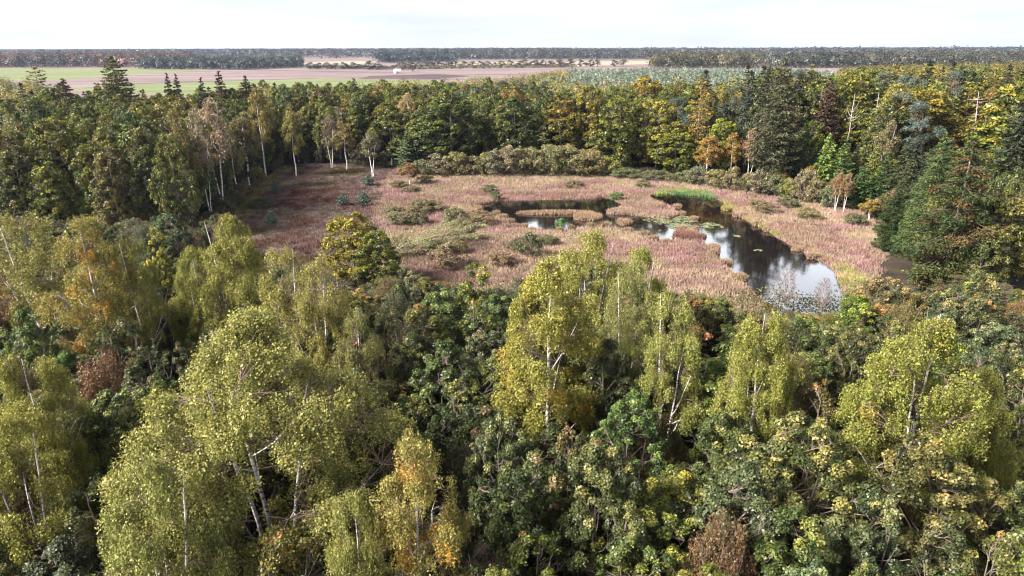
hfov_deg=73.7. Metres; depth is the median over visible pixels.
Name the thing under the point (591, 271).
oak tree
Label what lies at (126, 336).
alder tree
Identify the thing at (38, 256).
birch tree
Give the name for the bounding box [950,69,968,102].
spruce tree
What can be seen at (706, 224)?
lily pads
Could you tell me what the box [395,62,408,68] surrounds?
field tree
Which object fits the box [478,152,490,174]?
willow bush
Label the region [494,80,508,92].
pine tree
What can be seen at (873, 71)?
broadleaf tree
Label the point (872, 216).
willow bush
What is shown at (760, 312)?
oak tree
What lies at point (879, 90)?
broadleaf tree
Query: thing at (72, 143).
broadleaf tree
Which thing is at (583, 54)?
wood
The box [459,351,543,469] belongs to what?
oak tree
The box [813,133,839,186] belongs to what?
spruce tree
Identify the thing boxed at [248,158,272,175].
hazel bush
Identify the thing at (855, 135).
larch tree
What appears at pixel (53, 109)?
broadleaf tree
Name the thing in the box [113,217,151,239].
willow tree
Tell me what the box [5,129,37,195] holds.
broadleaf tree
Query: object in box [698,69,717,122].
spruce tree
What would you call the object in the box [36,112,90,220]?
oak tree
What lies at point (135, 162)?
broadleaf tree
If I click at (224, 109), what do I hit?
broadleaf tree
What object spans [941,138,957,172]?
spruce tree
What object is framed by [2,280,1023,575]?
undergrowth
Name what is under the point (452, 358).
oak tree
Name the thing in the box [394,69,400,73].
barn
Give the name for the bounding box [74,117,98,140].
broadleaf tree
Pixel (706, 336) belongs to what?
oak tree
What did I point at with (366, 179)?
young pine
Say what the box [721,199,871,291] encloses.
bank grass
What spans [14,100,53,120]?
broadleaf tree
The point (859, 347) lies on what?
oak tree
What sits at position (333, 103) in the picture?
broadleaf tree
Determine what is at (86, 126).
beech tree
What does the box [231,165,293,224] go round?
rough grass
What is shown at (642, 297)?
oak tree
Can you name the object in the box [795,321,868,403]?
oak tree
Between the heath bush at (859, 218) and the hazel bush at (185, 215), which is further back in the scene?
the heath bush at (859, 218)
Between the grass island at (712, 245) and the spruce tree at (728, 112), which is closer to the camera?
the grass island at (712, 245)
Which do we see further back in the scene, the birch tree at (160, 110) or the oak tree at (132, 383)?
the birch tree at (160, 110)
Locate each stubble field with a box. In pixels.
[304,61,374,64]
[443,61,651,68]
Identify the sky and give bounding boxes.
[0,0,1023,48]
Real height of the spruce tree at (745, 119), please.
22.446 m
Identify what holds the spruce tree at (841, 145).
on the ground at (893, 265)
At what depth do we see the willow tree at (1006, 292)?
70.84 m
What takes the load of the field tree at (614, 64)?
on the ground at (893, 265)
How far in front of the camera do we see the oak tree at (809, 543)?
28.86 m
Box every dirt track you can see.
[134,78,312,83]
[228,69,356,71]
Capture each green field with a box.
[0,68,216,80]
[72,78,438,95]
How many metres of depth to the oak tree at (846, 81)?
171.28 m
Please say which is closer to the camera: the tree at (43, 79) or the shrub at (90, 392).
the shrub at (90, 392)
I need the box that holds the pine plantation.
[525,66,839,93]
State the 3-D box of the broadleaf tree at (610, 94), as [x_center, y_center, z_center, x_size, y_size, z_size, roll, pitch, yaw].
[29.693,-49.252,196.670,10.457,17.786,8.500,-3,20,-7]
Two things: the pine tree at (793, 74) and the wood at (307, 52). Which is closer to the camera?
the pine tree at (793, 74)
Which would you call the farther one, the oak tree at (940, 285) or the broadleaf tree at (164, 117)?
the broadleaf tree at (164, 117)
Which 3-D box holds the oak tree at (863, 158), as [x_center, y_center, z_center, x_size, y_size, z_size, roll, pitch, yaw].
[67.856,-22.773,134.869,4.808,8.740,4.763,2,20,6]
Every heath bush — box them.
[380,206,402,213]
[388,180,408,187]
[401,185,421,192]
[404,212,429,224]
[415,174,433,182]
[420,239,444,251]
[443,239,468,254]
[500,239,524,250]
[536,234,560,245]
[564,180,584,187]
[636,179,650,186]
[663,173,680,181]
[752,203,783,214]
[775,195,802,207]
[795,207,821,218]
[843,212,868,225]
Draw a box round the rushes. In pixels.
[653,187,717,198]
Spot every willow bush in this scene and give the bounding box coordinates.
[384,210,411,225]
[385,233,416,257]
[405,199,445,211]
[413,159,431,174]
[420,152,453,175]
[425,241,471,268]
[440,151,468,175]
[442,206,474,226]
[447,217,476,240]
[459,155,484,174]
[462,209,498,225]
[477,148,513,174]
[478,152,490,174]
[480,184,496,192]
[485,249,518,265]
[490,190,502,198]
[498,145,531,174]
[514,145,548,175]
[514,232,544,256]
[527,144,569,175]
[551,143,590,175]
[555,218,569,227]
[571,148,606,175]
[588,155,622,175]
[606,191,623,199]
[609,167,642,177]
[640,169,670,180]
[671,170,700,183]
[685,166,711,183]
[689,160,720,180]
[703,169,730,188]
[720,166,747,189]
[738,172,760,191]
[746,198,768,206]
[747,168,776,193]
[761,173,789,195]
[777,177,799,197]
[788,168,818,200]
[803,178,830,203]
[820,185,842,206]
[863,197,887,217]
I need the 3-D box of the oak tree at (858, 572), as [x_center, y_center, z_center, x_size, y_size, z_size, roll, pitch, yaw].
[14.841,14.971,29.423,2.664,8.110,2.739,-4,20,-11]
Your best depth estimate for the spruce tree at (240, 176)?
139.20 m
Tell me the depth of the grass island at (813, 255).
95.02 m
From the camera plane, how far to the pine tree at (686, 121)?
165.02 m
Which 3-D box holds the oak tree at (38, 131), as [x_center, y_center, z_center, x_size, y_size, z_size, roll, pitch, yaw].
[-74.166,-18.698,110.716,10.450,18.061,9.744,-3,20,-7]
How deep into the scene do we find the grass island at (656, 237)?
104.56 m
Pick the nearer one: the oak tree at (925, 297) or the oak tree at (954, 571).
the oak tree at (954, 571)
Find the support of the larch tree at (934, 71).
on the ground at (893, 265)
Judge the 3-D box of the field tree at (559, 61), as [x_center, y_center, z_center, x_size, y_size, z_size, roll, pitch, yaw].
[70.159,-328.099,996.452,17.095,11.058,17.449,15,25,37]
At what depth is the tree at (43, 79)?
238.51 m
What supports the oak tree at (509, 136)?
on the ground at (893, 265)
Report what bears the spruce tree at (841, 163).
on the ground at (893, 265)
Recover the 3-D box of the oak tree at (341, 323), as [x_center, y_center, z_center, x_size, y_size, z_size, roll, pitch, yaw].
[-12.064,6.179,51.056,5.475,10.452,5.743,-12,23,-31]
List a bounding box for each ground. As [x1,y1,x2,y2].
[1,47,1023,575]
[230,163,391,273]
[370,166,890,353]
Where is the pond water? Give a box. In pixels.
[476,194,843,321]
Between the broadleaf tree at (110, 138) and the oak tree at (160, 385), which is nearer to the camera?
the oak tree at (160, 385)
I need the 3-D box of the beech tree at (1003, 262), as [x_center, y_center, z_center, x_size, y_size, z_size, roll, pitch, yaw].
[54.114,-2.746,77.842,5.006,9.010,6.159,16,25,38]
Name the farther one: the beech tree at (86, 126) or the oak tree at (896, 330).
the beech tree at (86, 126)
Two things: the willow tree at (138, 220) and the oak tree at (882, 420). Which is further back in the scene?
the willow tree at (138, 220)
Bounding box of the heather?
[227,162,391,272]
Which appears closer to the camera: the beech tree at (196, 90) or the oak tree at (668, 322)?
the oak tree at (668, 322)
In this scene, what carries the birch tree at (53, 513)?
on the ground at (893, 265)
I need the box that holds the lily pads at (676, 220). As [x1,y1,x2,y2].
[643,216,697,228]
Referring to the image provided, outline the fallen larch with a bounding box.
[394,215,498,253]
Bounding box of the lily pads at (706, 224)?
[700,222,723,227]
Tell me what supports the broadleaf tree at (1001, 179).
on the ground at (893, 265)
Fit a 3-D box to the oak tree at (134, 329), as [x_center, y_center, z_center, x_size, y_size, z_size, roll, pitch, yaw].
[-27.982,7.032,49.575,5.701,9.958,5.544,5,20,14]
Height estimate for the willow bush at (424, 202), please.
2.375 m
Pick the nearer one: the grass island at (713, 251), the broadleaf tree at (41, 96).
the grass island at (713, 251)
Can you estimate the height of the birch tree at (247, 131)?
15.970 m
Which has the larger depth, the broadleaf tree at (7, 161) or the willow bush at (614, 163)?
the willow bush at (614, 163)
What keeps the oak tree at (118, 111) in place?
on the ground at (893, 265)
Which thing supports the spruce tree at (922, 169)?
on the ground at (893, 265)
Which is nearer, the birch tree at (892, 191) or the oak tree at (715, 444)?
the oak tree at (715, 444)
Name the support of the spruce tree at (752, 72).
on the ground at (893, 265)
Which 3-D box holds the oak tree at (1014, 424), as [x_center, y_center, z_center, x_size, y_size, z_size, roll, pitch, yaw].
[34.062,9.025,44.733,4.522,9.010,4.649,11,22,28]
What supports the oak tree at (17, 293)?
on the ground at (893, 265)
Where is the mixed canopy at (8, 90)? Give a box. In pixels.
[0,68,675,100]
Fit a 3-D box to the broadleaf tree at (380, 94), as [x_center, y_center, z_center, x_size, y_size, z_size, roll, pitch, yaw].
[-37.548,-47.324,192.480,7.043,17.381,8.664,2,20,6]
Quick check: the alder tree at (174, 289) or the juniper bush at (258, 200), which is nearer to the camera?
the alder tree at (174, 289)
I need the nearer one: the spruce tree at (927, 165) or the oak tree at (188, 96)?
the spruce tree at (927, 165)
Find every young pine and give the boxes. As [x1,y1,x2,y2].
[265,211,278,223]
[269,180,283,193]
[335,193,348,204]
[356,191,370,205]
[362,175,374,185]
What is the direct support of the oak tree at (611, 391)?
on the ground at (893, 265)
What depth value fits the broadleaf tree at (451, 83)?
212.74 m
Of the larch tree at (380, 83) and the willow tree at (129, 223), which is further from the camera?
the larch tree at (380, 83)
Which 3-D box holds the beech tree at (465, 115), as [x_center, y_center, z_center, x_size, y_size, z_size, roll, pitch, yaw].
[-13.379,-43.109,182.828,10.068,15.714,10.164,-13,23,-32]
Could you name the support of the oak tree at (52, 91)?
on the ground at (893, 265)
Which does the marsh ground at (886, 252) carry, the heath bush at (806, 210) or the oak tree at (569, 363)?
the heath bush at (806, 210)
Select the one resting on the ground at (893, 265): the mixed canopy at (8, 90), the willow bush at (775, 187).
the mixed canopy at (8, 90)
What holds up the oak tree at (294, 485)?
on the ground at (893, 265)
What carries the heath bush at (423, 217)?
on the marsh ground at (886, 252)
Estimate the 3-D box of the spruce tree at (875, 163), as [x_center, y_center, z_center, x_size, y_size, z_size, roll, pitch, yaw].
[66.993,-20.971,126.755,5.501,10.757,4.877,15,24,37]
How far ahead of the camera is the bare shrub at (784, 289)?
76.35 m
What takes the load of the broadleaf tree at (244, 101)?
on the ground at (893, 265)
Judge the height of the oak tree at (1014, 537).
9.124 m
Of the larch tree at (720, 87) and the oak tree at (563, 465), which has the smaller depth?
the oak tree at (563, 465)
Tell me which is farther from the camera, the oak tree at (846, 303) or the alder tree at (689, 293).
the alder tree at (689, 293)
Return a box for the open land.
[0,54,950,98]
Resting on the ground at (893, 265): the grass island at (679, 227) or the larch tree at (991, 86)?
the larch tree at (991, 86)
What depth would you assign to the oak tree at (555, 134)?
166.88 m
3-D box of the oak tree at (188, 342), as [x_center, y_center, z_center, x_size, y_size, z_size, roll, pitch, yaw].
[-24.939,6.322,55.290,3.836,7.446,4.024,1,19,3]
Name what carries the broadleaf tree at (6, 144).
on the ground at (893, 265)
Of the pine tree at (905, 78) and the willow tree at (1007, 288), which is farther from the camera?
the pine tree at (905, 78)
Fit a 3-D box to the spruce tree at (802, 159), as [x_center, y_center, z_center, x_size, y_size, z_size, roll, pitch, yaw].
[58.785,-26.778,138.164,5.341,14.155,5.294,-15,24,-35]
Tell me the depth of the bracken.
88.39 m
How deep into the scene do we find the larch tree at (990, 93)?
170.69 m
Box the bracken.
[179,203,362,297]
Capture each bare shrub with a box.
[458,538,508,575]
[772,266,796,307]
[812,277,832,311]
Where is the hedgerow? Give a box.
[306,63,576,68]
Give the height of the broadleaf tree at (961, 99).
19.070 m
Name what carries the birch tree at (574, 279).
on the ground at (893, 265)
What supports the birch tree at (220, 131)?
on the ground at (893, 265)
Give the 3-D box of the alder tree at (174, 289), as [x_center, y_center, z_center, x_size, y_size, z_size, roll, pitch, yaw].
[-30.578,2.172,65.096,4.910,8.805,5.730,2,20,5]
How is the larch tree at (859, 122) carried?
on the ground at (893, 265)
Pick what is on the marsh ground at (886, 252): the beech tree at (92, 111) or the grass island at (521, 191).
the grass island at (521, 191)
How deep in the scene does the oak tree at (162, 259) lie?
64.38 m
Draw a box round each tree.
[0,102,22,123]
[0,111,19,138]
[0,113,17,133]
[0,122,34,150]
[0,135,39,216]
[0,144,55,221]
[0,209,103,340]
[0,227,27,254]
[0,242,16,285]
[0,251,15,326]
[0,277,69,341]
[0,305,72,408]
[0,313,12,350]
[0,327,54,367]
[0,349,119,547]
[0,352,43,406]
[0,385,32,528]
[0,406,106,575]
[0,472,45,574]
[0,533,48,575]
[1,279,46,334]
[3,97,17,108]
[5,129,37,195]
[7,256,43,279]
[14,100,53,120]
[15,82,27,99]
[16,98,32,107]
[17,216,42,228]
[17,228,48,252]
[18,119,38,150]
[20,99,47,123]
[20,118,87,214]
[22,66,57,93]
[22,96,47,111]
[22,99,49,110]
[22,386,100,457]
[22,534,110,575]
[23,111,37,125]
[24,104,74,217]
[25,161,81,223]
[25,349,109,406]
[28,225,77,257]
[28,454,103,544]
[29,212,178,389]
[34,317,105,384]
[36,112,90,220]
[38,87,49,97]
[38,88,56,99]
[38,219,72,248]
[41,373,107,423]
[43,97,57,105]
[43,262,87,328]
[43,395,127,519]
[46,104,65,123]
[46,267,87,341]
[47,388,168,519]
[48,87,61,103]
[50,460,153,574]
[52,115,69,131]
[54,78,78,109]
[57,97,80,115]
[57,102,71,109]
[58,134,90,208]
[61,221,80,251]
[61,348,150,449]
[65,104,97,121]
[65,105,77,112]
[66,115,96,145]
[67,134,129,218]
[72,94,84,102]
[72,101,100,122]
[73,162,115,221]
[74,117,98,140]
[74,316,169,426]
[76,224,119,269]
[82,94,99,107]
[83,295,144,373]
[86,135,128,212]
[87,85,112,102]
[88,147,142,228]
[90,122,123,174]
[91,272,108,294]
[92,56,145,105]
[92,116,119,128]
[93,301,443,575]
[94,105,113,122]
[94,449,238,575]
[96,108,114,125]
[100,96,115,111]
[102,364,176,449]
[103,222,127,243]
[107,233,179,373]
[107,315,149,365]
[108,93,127,112]
[110,110,146,146]
[113,105,135,123]
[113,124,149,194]
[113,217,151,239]
[113,218,164,259]
[118,133,153,200]
[120,120,182,219]
[121,379,230,541]
[125,98,133,106]
[128,149,164,221]
[129,100,156,119]
[130,225,158,262]
[131,261,173,306]
[131,372,200,453]
[132,279,168,355]
[135,90,150,100]
[138,250,175,290]
[139,212,195,263]
[140,115,152,124]
[140,226,177,348]
[141,119,167,152]
[142,100,151,110]
[145,286,191,372]
[145,309,197,381]
[146,133,200,227]
[147,216,159,236]
[148,341,194,415]
[149,95,159,106]
[149,101,168,113]
[150,106,165,120]
[150,117,175,136]
[152,214,179,254]
[154,127,211,210]
[155,95,178,112]
[158,509,213,568]
[160,113,178,126]
[163,470,208,564]
[164,72,175,110]
[164,94,188,114]
[164,223,202,264]
[165,111,203,212]
[166,256,188,269]
[167,271,203,349]
[168,100,201,120]
[171,244,235,359]
[171,263,197,291]
[173,73,183,96]
[175,226,206,258]
[176,324,208,391]
[177,139,217,214]
[183,109,215,138]
[184,211,284,347]
[185,94,199,104]
[186,106,214,210]
[188,390,295,535]
[190,94,198,104]
[193,88,208,100]
[194,95,230,208]
[194,328,227,367]
[196,220,217,245]
[197,77,208,108]
[198,150,233,190]
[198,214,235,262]
[199,134,234,199]
[206,128,243,174]
[207,87,214,101]
[208,118,237,182]
[211,270,247,331]
[212,96,232,106]
[213,71,229,99]
[213,101,236,127]
[222,99,239,116]
[222,117,247,193]
[224,110,254,158]
[225,88,246,106]
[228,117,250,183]
[233,111,261,185]
[234,98,249,112]
[234,99,254,127]
[237,132,253,173]
[239,75,258,117]
[240,110,262,159]
[241,373,285,486]
[245,385,308,499]
[247,86,274,176]
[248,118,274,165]
[251,83,262,94]
[253,242,327,358]
[255,531,352,575]
[258,79,269,95]
[259,267,286,286]
[261,82,270,96]
[262,104,293,160]
[262,125,277,156]
[262,273,300,352]
[266,86,276,100]
[266,397,352,517]
[267,97,277,139]
[268,85,297,151]
[271,121,291,161]
[272,89,297,158]
[272,312,310,372]
[279,269,301,322]
[280,106,304,174]
[281,88,297,154]
[281,92,316,158]
[282,326,322,394]
[283,279,317,320]
[288,113,305,161]
[289,249,361,393]
[293,82,307,96]
[296,104,323,159]
[298,92,308,134]
[298,509,363,575]
[300,81,316,103]
[304,62,313,68]
[305,294,330,362]
[306,87,322,101]
[306,95,336,157]
[307,305,337,357]
[309,88,330,154]
[309,407,399,549]
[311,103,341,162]
[313,307,384,390]
[318,211,390,283]
[321,82,336,94]
[321,114,339,167]
[322,62,330,66]
[323,489,395,575]
[324,97,342,150]
[327,305,394,420]
[328,295,387,354]
[330,95,345,122]
[330,340,410,420]
[331,121,355,168]
[332,84,347,90]
[333,106,347,158]
[335,89,342,97]
[335,286,352,311]
[337,367,403,507]
[339,94,349,118]
[340,91,348,106]
[342,81,355,94]
[343,92,354,147]
[344,106,370,158]
[344,401,439,551]
[345,92,372,154]
[346,78,358,112]
[349,285,386,314]
[351,89,383,158]
[351,229,402,287]
[352,289,370,300]
[356,306,420,398]
[358,308,390,355]
[361,61,378,69]
[361,130,381,176]
[364,428,477,575]
[366,275,405,294]
[367,89,382,104]
[367,100,407,164]
[367,105,400,157]
[371,275,412,314]
[371,290,400,332]
[373,78,387,91]
[374,88,384,150]
[376,78,390,93]
[376,318,446,434]
[378,290,421,372]
[380,332,449,423]
[381,86,401,103]
[381,267,427,334]
[382,394,446,483]
[384,99,403,158]
[390,95,410,140]
[391,509,490,575]
[392,133,421,168]
[394,108,417,158]
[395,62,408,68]
[396,111,422,161]
[397,162,421,184]
[398,93,415,125]
[400,86,419,98]
[400,290,478,350]
[402,302,453,396]
[403,106,446,159]
[405,276,449,310]
[406,97,428,157]
[406,273,430,297]
[407,339,485,450]
[412,91,430,154]
[412,93,489,162]
[416,290,477,400]
[418,86,428,95]
[418,101,449,162]
[423,87,434,97]
[423,406,481,514]
[423,438,519,573]
[424,80,444,92]
[424,89,455,139]
[428,284,460,317]
[431,374,486,475]
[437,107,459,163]
[441,281,451,288]
[441,353,495,406]
[444,85,461,94]
[446,82,459,89]
[448,282,477,337]
[449,404,525,510]
[451,262,496,356]
[452,90,462,97]
[453,117,467,154]
[453,297,503,363]
[456,415,544,574]
[457,328,517,394]
[458,97,470,146]
[459,85,469,97]
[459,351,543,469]
[460,90,478,154]
[462,104,484,156]
[468,88,480,98]
[468,450,577,575]
[469,561,511,575]
[470,90,480,156]
[471,91,493,151]
[474,102,495,154]
[475,87,500,112]
[477,94,503,161]
[477,530,573,575]
[479,82,492,93]
[479,286,535,358]
[479,294,521,369]
[482,102,512,156]
[485,76,493,86]
[485,97,543,161]
[490,249,607,463]
[491,285,513,328]
[493,116,517,146]
[493,317,567,385]
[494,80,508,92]
[498,86,527,102]
[500,84,512,91]
[503,422,597,526]
[505,276,530,312]
[506,94,525,147]
[509,101,538,147]
[516,115,553,167]
[518,59,529,67]
[520,81,536,89]
[520,84,532,95]
[522,336,567,437]
[523,98,551,157]
[525,91,538,101]
[526,85,539,96]
[529,93,534,102]
[531,60,538,64]
[532,89,559,146]
[536,95,565,153]
[538,92,588,168]
[539,80,548,88]
[539,86,547,96]
[540,437,620,554]
[544,227,630,387]
[546,425,590,575]
[546,443,649,575]
[551,105,588,162]
[552,351,618,444]
[553,59,564,66]
[560,327,594,388]
[561,89,573,97]
[562,290,592,367]
[565,58,575,64]
[566,85,611,161]
[569,103,591,152]
[575,270,608,295]
[579,338,653,447]
[583,258,615,296]
[586,284,620,327]
[587,59,594,66]
[587,95,654,166]
[588,503,705,575]
[590,388,673,506]
[592,88,609,101]
[592,531,675,575]
[593,244,669,366]
[594,294,658,396]
[596,264,661,437]
[605,85,625,98]
[606,105,631,154]
[610,60,618,66]
[613,91,622,106]
[617,364,682,435]
[618,88,631,102]
[622,87,636,101]
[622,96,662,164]
[622,413,695,508]
[626,287,711,456]
[627,97,683,169]
[629,75,663,98]
[633,332,689,415]
[633,464,740,573]
[634,289,645,322]
[637,94,654,157]
[645,283,677,303]
[647,305,695,349]
[651,130,701,174]
[654,115,670,166]
[656,93,675,133]
[656,338,708,406]
[657,88,686,125]
[661,325,713,387]
[663,85,679,107]
[665,294,710,350]
[665,459,802,573]
[668,97,689,162]
[668,339,774,461]
[670,75,689,96]
[670,506,759,575]
[672,84,707,135]
[672,562,729,575]
[673,83,683,103]
[674,408,768,510]
[675,76,715,163]
[678,291,699,308]
[680,84,702,140]
[682,104,707,133]
[690,296,722,353]
[693,136,724,182]
[693,293,706,299]
[694,93,720,136]
[694,296,734,357]
[697,354,746,424]
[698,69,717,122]
[699,118,719,164]
[700,118,743,176]
[706,297,741,350]
[706,306,806,495]
[708,93,732,153]
[708,410,894,575]
[712,82,732,112]
[714,87,728,127]
[718,76,745,106]
[718,84,747,123]
[718,310,759,356]
[722,96,739,132]
[722,132,742,180]
[722,504,840,575]
[724,73,758,174]
[728,70,755,164]
[731,302,791,358]
[732,99,745,156]
[738,64,750,92]
[741,67,802,169]
[741,127,755,181]
[743,67,776,181]
[745,58,805,193]
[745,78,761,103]
[746,349,825,481]
[757,309,789,354]
[757,315,813,412]
[758,65,767,81]
[772,124,796,184]
[774,379,837,499]
[777,98,803,139]
[778,141,799,182]
[779,350,835,422]
[781,73,804,133]
[781,310,801,317]
[781,559,830,575]
[784,314,806,333]
[786,69,812,105]
[787,317,827,362]
[788,313,823,342]
[789,120,814,184]
[791,75,846,160]
[792,72,817,141]
[795,121,828,167]
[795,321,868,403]
[800,322,833,354]
[800,404,896,518]
[801,70,818,93]
[801,165,820,195]
[805,78,840,164]
[805,146,824,187]
[813,88,824,120]
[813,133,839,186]
[817,312,837,324]
[818,298,884,353]
[819,369,853,411]
[822,487,909,575]
[823,74,855,148]
[825,320,876,430]
[828,150,851,177]
[829,139,854,191]
[830,307,995,534]
[831,71,876,149]
[831,172,845,209]
[831,294,877,341]
[832,72,880,150]
[834,396,908,467]
[837,140,849,168]
[837,276,931,341]
[838,288,874,311]
[840,173,855,211]
[841,81,883,150]
[845,144,862,197]
[845,151,869,186]
[845,314,904,382]
[846,96,859,141]
[847,66,886,150]
[847,164,874,209]
[848,432,1010,575]
[849,561,878,575]
[854,75,911,138]
[855,147,883,197]
[856,83,897,144]
[857,198,881,220]
[859,100,915,176]
[859,303,905,345]
[860,90,896,136]
[861,367,913,411]
[863,88,968,161]
[864,285,887,304]
[865,152,897,200]
[866,72,921,127]
[869,159,899,196]
[869,298,930,376]
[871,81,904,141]
[871,188,908,249]
[871,360,935,442]
[873,70,890,103]
[873,120,901,167]
[875,299,911,309]
[880,92,914,139]
[881,140,915,209]
[882,140,902,188]
[883,283,918,293]
[884,64,908,90]
[884,74,895,97]
[887,63,909,82]
[888,75,918,110]
[888,136,1012,291]
[888,190,899,202]
[888,519,977,575]
[889,286,907,303]
[890,158,913,213]
[891,131,957,260]
[896,294,929,334]
[898,99,931,179]
[900,101,946,151]
[901,129,926,209]
[903,148,934,206]
[905,77,928,86]
[909,147,937,196]
[911,193,957,260]
[914,285,982,372]
[915,63,936,79]
[915,147,941,174]
[915,284,964,340]
[915,363,1023,524]
[916,58,937,88]
[919,303,961,381]
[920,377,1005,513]
[920,468,1016,567]
[921,85,948,147]
[921,342,967,393]
[922,66,955,101]
[923,167,976,201]
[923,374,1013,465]
[924,90,958,148]
[924,283,945,292]
[925,285,960,294]
[928,74,949,110]
[930,82,955,113]
[930,274,981,287]
[932,568,967,575]
[934,68,946,86]
[936,81,960,126]
[937,86,963,149]
[939,70,965,110]
[939,270,1002,359]
[940,343,1004,440]
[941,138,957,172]
[943,64,982,119]
[947,61,957,80]
[947,79,966,114]
[949,81,985,148]
[949,178,996,234]
[949,293,968,313]
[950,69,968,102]
[950,150,993,179]
[951,83,986,146]
[953,73,1023,166]
[955,320,1023,406]
[956,67,1012,138]
[957,293,1000,343]
[958,82,989,146]
[958,281,994,315]
[958,530,1023,575]
[961,224,1013,286]
[961,281,1001,300]
[964,479,1023,575]
[965,68,1006,124]
[967,65,999,139]
[967,92,987,130]
[969,288,1003,322]
[970,188,1023,282]
[971,310,1023,376]
[974,168,1023,270]
[974,340,1023,419]
[975,69,989,91]
[976,138,996,172]
[978,503,1023,569]
[981,63,1013,121]
[981,101,1023,194]
[982,146,1014,180]
[982,170,1022,264]
[984,299,1023,365]
[986,126,1023,190]
[989,70,1023,145]
[992,367,1023,479]
[992,436,1023,520]
[995,65,1019,86]
[996,282,1017,304]
[996,283,1023,311]
[996,527,1023,575]
[997,103,1023,138]
[997,289,1023,343]
[999,111,1023,143]
[1003,368,1023,453]
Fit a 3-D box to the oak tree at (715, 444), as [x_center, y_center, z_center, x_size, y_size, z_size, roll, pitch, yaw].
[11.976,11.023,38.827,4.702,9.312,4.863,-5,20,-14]
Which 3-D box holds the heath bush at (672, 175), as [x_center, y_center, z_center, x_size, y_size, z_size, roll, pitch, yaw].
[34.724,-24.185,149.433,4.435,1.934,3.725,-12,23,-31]
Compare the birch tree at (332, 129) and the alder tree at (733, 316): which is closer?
the alder tree at (733, 316)
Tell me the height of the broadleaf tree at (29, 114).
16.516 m
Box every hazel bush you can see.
[10,215,35,228]
[99,215,120,227]
[169,208,189,226]
[177,211,203,233]
[196,210,223,221]
[208,193,230,207]
[208,199,236,213]
[221,189,245,203]
[233,182,254,195]
[236,178,257,192]
[242,158,259,182]
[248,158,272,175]
[249,167,267,185]
[265,160,283,170]
[291,144,314,162]
[314,150,325,162]
[344,149,363,163]
[357,145,373,164]
[377,152,390,166]
[773,171,790,190]
[828,178,849,200]
[871,194,891,220]
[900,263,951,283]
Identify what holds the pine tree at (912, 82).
on the ground at (893, 265)
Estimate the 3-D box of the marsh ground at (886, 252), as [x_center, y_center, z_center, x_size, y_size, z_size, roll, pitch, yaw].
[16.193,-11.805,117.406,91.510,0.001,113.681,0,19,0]
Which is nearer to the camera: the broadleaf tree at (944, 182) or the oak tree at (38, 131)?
the broadleaf tree at (944, 182)
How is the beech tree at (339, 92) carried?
on the ground at (893, 265)
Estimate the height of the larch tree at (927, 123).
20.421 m
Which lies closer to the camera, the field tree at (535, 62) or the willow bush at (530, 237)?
the willow bush at (530, 237)
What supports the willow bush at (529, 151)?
on the marsh ground at (886, 252)
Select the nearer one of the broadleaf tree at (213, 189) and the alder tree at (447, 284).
the alder tree at (447, 284)
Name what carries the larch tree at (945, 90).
on the ground at (893, 265)
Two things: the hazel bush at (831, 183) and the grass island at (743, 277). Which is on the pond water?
the grass island at (743, 277)
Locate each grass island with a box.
[455,195,495,204]
[456,207,478,217]
[498,213,508,217]
[501,189,542,194]
[504,217,515,223]
[508,223,519,227]
[515,209,594,214]
[546,188,594,194]
[572,211,603,220]
[586,222,593,226]
[600,221,611,227]
[606,206,639,214]
[615,218,632,225]
[622,226,632,230]
[638,230,650,235]
[642,201,664,207]
[648,233,660,240]
[653,209,678,216]
[659,237,673,243]
[671,229,700,239]
[672,203,682,208]
[674,224,687,230]
[678,210,685,215]
[689,215,698,220]
[689,225,699,229]
[699,232,706,237]
[706,241,721,249]
[707,248,720,254]
[717,258,733,265]
[720,205,732,210]
[730,271,746,276]
[732,211,748,216]
[732,273,748,280]
[752,219,759,225]
[762,227,772,231]
[791,245,804,250]
[805,251,820,258]
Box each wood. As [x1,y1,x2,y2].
[0,47,572,57]
[0,50,194,66]
[51,45,1021,49]
[132,54,304,68]
[371,51,458,62]
[451,48,674,59]
[572,46,1023,55]
[645,50,765,67]
[751,49,1023,67]
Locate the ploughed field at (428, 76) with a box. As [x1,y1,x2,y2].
[360,74,466,78]
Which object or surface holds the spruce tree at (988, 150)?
on the ground at (893, 265)
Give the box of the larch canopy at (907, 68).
[663,59,1023,99]
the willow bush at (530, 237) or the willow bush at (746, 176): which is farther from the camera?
the willow bush at (746, 176)
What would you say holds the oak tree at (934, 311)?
on the ground at (893, 265)
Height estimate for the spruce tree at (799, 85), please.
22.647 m
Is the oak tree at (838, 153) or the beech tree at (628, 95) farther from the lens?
the beech tree at (628, 95)
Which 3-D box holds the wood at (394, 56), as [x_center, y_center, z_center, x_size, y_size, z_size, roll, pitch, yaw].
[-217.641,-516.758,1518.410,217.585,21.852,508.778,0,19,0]
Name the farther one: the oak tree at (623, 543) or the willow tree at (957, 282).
the willow tree at (957, 282)
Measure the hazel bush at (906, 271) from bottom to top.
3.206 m
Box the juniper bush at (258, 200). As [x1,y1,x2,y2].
[247,198,273,208]
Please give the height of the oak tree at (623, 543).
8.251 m
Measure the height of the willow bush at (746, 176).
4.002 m
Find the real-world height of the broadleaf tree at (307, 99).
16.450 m
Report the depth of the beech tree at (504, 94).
180.15 m
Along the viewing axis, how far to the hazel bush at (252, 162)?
148.82 m

